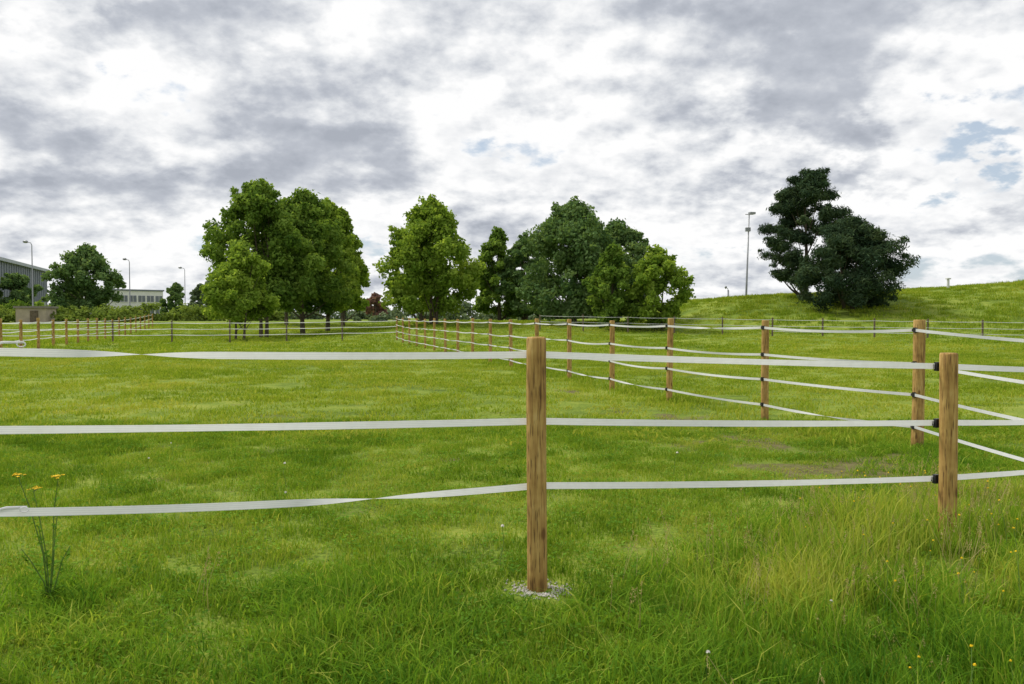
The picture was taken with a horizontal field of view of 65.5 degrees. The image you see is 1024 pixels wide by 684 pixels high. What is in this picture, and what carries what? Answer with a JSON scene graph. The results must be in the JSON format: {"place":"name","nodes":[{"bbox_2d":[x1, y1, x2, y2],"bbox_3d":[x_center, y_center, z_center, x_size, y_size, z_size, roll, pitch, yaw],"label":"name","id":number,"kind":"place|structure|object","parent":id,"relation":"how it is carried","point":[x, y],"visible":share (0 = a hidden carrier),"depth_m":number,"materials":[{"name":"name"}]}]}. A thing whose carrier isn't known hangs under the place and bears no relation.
{"place":"outdoors","nodes":[
{"label":"outdoors","id":0,"kind":"place"},
{"bbox_2d":[0,261,46,304],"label":"walls","id":1,"kind":"structure","parent":0,"point":[38,295],"depth_m":163.85,"materials":[{"name":"metal"}]},
{"bbox_2d":[1,261,47,305],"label":"cladding ribs","id":2,"kind":"object","parent":1,"relation":"attached to","point":[25,274],"visible":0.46,"depth_m":162.92,"materials":[{"name":"metal"}]},
{"bbox_2d":[0,257,48,271],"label":"roof edge","id":3,"kind":"object","parent":1,"relation":"on","point":[2,259],"visible":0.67,"depth_m":156.49,"materials":[{"name":"white metal"}]},
{"bbox_2d":[0,285,1023,683],"bbox_3d":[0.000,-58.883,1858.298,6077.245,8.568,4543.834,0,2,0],"label":"ground","id":4,"kind":"structure","parent":0,"point":[578,409],"depth_m":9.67,"materials":[{"name":"green plant"}]},
{"bbox_2d":[0,272,50,305],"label":"oak tree","id":5,"kind":"object","parent":4,"relation":"on","point":[15,284],"visible":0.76,"depth_m":134.00,"materials":[{"name":"green plant"}]},
{"bbox_2d":[23,240,33,305],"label":"street lamp","id":6,"kind":"object","parent":4,"relation":"on","point":[25,241],"visible":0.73,"depth_m":98.74,"materials":[{"name":"metal"}]},
{"bbox_2d":[13,306,57,321],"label":"concrete shelter","id":7,"kind":"object","parent":4,"relation":"on","point":[29,313],"visible":0.74,"depth_m":96.44,"materials":[{"name":"beige concrete"}]},
{"bbox_2d":[30,311,37,321],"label":"door","id":8,"kind":"structure","parent":7,"relation":"in","point":[33,314],"depth_m":96.43,"materials":[{"name":"brown wood"}]},
{"bbox_2d":[0,298,76,309],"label":"hedge","id":9,"kind":"object","parent":4,"relation":"on","point":[10,305],"visible":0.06,"depth_m":125.58,"materials":[{"name":"green plant"}]},
{"bbox_2d":[12,473,70,601],"bbox_3d":[-2.468,1.028,4.161,0.301,0.688,0.147,0,2,10],"label":"ragwort plant","id":10,"kind":"object","parent":4,"relation":"on","point":[45,561],"visible":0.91,"depth_m":4.16,"materials":[{"name":"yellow plant"}]},
{"bbox_2d":[0,306,137,321],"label":"hedge","id":11,"kind":"object","parent":4,"relation":"on","point":[7,316],"visible":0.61,"depth_m":98.65,"materials":[{"name":"green plant"}]},
{"bbox_2d":[0,314,152,348],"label":"paddock fence","id":12,"kind":"object","parent":4,"relation":"on","point":[38,330],"visible":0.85,"depth_m":44.47,"materials":[{"name":"brown wood"}]},
{"bbox_2d":[40,242,126,312],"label":"oak tree","id":13,"kind":"object","parent":4,"relation":"on","point":[82,289],"visible":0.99,"depth_m":117.60,"materials":[{"name":"green plant"}]},
{"bbox_2d":[123,258,130,304],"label":"street lamp","id":14,"kind":"object","parent":4,"relation":"on","point":[129,280],"visible":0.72,"depth_m":119.71,"materials":[{"name":"metal"}]},
{"bbox_2d":[107,290,162,313],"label":"building","id":15,"kind":"structure","parent":4,"relation":"on","point":[120,304],"depth_m":203.48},
{"bbox_2d":[89,295,161,314],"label":"windows","id":16,"kind":"structure","parent":15,"relation":"attached to","point":[140,298],"depth_m":204.23,"materials":[{"name":"grey glass"}]},
{"bbox_2d":[101,289,163,290],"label":"roof","id":17,"kind":"structure","parent":15,"relation":"on","point":[135,290],"depth_m":202.65,"materials":[{"name":"metal"}]},
{"bbox_2d":[0,302,290,320],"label":"hedge","id":18,"kind":"object","parent":4,"relation":"on","point":[138,312],"visible":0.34,"depth_m":113.03,"materials":[{"name":"green plant"}]},
{"bbox_2d":[159,282,190,320],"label":"oak tree","id":19,"kind":"object","parent":4,"relation":"on","point":[175,292],"visible":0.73,"depth_m":129.09,"materials":[{"name":"green plant"}]},
{"bbox_2d":[2,319,396,343],"bbox_3d":[-20.027,-0.556,46.903,26.331,1.788,0.112,0,2,-8],"label":"paddock fence","id":20,"kind":"object","parent":4,"relation":"on","point":[229,334],"visible":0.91,"depth_m":46.97,"materials":[{"name":"brown wood"}]},
{"bbox_2d":[189,280,219,319],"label":"oak tree","id":21,"kind":"object","parent":4,"relation":"on","point":[196,292],"visible":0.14,"depth_m":148.80,"materials":[{"name":"green plant"}]},
{"bbox_2d":[199,242,279,339],"bbox_3d":[-18.164,-3.272,52.220,5.219,6.604,5.324,1,2,22],"label":"maple tree","id":22,"kind":"object","parent":4,"relation":"on","point":[239,271],"visible":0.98,"depth_m":51.55,"materials":[{"name":"green plant"}]},
{"bbox_2d":[199,178,324,336],"bbox_3d":[-18.788,-6.432,61.159,9.695,12.353,8.248,0,2,0],"label":"maple tree","id":23,"kind":"object","parent":4,"relation":"on","point":[254,203],"visible":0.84,"depth_m":59.84,"materials":[{"name":"green plant"}]},
{"bbox_2d":[278,308,287,324],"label":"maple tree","id":24,"kind":"object","parent":4,"relation":"on","point":[286,316],"depth_m":87.92,"materials":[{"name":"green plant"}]},
{"bbox_2d":[245,187,358,333],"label":"maple tree","id":25,"kind":"object","parent":4,"relation":"on","point":[306,209],"visible":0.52,"depth_m":65.17,"materials":[{"name":"green plant"}]},
{"bbox_2d":[48,300,595,319],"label":"distant tree line","id":26,"kind":"object","parent":4,"relation":"on","point":[363,315],"visible":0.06,"depth_m":224.63,"materials":[{"name":"green plant"}]},
{"bbox_2d":[304,197,360,330],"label":"maple tree","id":27,"kind":"object","parent":4,"relation":"on","point":[351,281],"visible":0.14,"depth_m":73.34,"materials":[{"name":"green plant"}]},
{"bbox_2d":[330,206,370,325],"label":"maple tree","id":28,"kind":"object","parent":4,"relation":"on","point":[364,275],"visible":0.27,"depth_m":83.50,"materials":[{"name":"green plant"}]},
{"bbox_2d":[333,246,369,320],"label":"maple tree","id":29,"kind":"object","parent":4,"relation":"on","point":[367,303],"visible":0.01,"depth_m":98.58,"materials":[{"name":"green plant"}]},
{"bbox_2d":[365,292,388,315],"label":"copper beech tree","id":30,"kind":"object","parent":4,"relation":"on","point":[376,308],"visible":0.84,"depth_m":149.70,"materials":[{"name":"brown plant"}]},
{"bbox_2d":[387,240,446,321],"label":"lime tree","id":31,"kind":"object","parent":4,"relation":"on","point":[414,315],"visible":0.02,"depth_m":79.96,"materials":[{"name":"green plant"}]},
{"bbox_2d":[372,193,487,324],"bbox_3d":[-6.548,-6.674,64.914,9.120,10.828,8.083,0,2,0],"label":"lime tree","id":32,"kind":"object","parent":4,"relation":"on","point":[418,254],"visible":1,"depth_m":63.36,"materials":[{"name":"green plant"}]},
{"bbox_2d":[352,311,543,320],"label":"shrubs","id":33,"kind":"object","parent":4,"relation":"on","point":[465,316],"visible":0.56,"depth_m":118.36,"materials":[{"name":"green plant"}]},
{"bbox_2d":[472,226,523,320],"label":"lime tree","id":34,"kind":"object","parent":4,"relation":"on","point":[491,248],"visible":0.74,"depth_m":85.13,"materials":[{"name":"green plant"}]},
{"bbox_2d":[0,416,1023,683],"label":"long grass","id":35,"kind":"structure","parent":4,"relation":"on","point":[788,592],"depth_m":3.87,"materials":[{"name":"green plant"}]},
{"bbox_2d":[0,348,1023,445],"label":"field grass","id":36,"kind":"structure","parent":4,"relation":"on","point":[650,399],"depth_m":16.76,"materials":[{"name":"green plant"}]},
{"bbox_2d":[0,337,1023,591],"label":"paddock fence","id":37,"kind":"object","parent":4,"relation":"on","point":[536,421],"visible":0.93,"depth_m":4.35,"materials":[{"name":"brown wood"}]},
{"bbox_2d":[2,279,1023,352],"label":"rough grass","id":38,"kind":"structure","parent":4,"relation":"on","point":[253,340],"depth_m":55.93,"materials":[{"name":"green plant"}]},
{"bbox_2d":[494,232,547,319],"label":"lime tree","id":39,"kind":"object","parent":4,"relation":"on","point":[505,288],"visible":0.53,"depth_m":83.11,"materials":[{"name":"green plant"}]},
{"bbox_2d":[100,466,1023,683],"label":"yellow wildflowers","id":40,"kind":"object","parent":4,"relation":"on","point":[971,645],"visible":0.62,"depth_m":4.30,"materials":[{"name":"yellow plant"}]},
{"bbox_2d":[515,195,634,323],"bbox_3d":[5.869,-6.743,65.859,9.803,10.714,10.734,1,2,16],"label":"ash tree","id":41,"kind":"object","parent":4,"relation":"on","point":[575,226],"visible":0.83,"depth_m":63.14,"materials":[{"name":"green plant"}]},
{"bbox_2d":[148,442,1023,680],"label":"white clover flowers","id":42,"kind":"object","parent":4,"relation":"on","point":[502,526],"visible":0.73,"depth_m":4.84,"materials":[{"name":"white plant"}]},
{"bbox_2d":[196,454,1023,683],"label":"grass seed heads","id":43,"kind":"object","parent":4,"relation":"on","point":[862,529],"depth_m":4.72,"materials":[{"name":"plant"}]},
{"bbox_2d":[581,242,643,328],"bbox_3d":[7.274,-3.976,57.835,4.510,6.520,4.472,0,2,0],"label":"lime tree","id":44,"kind":"object","parent":4,"relation":"on","point":[610,269],"visible":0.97,"depth_m":57.22,"materials":[{"name":"green plant"}]},
{"bbox_2d":[584,217,649,320],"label":"ash tree","id":45,"kind":"object","parent":4,"relation":"on","point":[628,239],"visible":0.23,"depth_m":68.43,"materials":[{"name":"green plant"}]},
{"bbox_2d":[539,315,771,334],"bbox_3d":[9.502,-1.030,54.493,15.914,1.686,0.106,1,2,18],"label":"field fence","id":46,"kind":"object","parent":4,"relation":"on","point":[583,316],"visible":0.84,"depth_m":54.95,"materials":[{"name":"brown wood"}]},
{"bbox_2d":[625,244,695,329],"bbox_3d":[10.575,-3.886,57.613,5.079,6.390,5.778,0,2,0],"label":"lime tree","id":47,"kind":"object","parent":4,"relation":"on","point":[653,267],"visible":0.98,"depth_m":56.19,"materials":[{"name":"green plant"}]},
{"bbox_2d":[396,316,1023,461],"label":"paddock fence","id":48,"kind":"object","parent":4,"relation":"on","point":[919,331],"visible":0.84,"depth_m":11.58,"materials":[{"name":"brown wood"}]},
{"bbox_2d":[745,212,755,294],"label":"floodlight mast","id":49,"kind":"object","parent":4,"relation":"on","point":[748,229],"visible":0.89,"depth_m":84.69,"materials":[{"name":"metal"}]},
{"bbox_2d":[757,167,853,296],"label":"pine tree","id":50,"kind":"object","parent":4,"relation":"on","point":[801,194],"visible":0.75,"depth_m":68.87,"materials":[{"name":"green plant"}]},
{"bbox_2d":[792,214,920,311],"bbox_3d":[27.004,-6.307,63.940,9.742,7.991,8.174,0,2,0],"label":"pine tree","id":51,"kind":"object","parent":4,"relation":"on","point":[864,246],"visible":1,"depth_m":62.03,"materials":[{"name":"green plant"}]},
{"bbox_2d":[771,318,1023,338],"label":"field fence","id":52,"kind":"object","parent":4,"relation":"on","point":[928,321],"visible":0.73,"depth_m":50.13,"materials":[{"name":"brown wood"}]},
{"bbox_2d":[0,0,1023,317],"label":"sky","id":53,"kind":"structure","parent":0,"point":[127,126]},
{"bbox_2d":[504,579,571,602],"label":"gravel","id":54,"kind":"structure","parent":0,"point":[543,594],"depth_m":4.35,"materials":[{"name":"grey gravel"}]}
]}

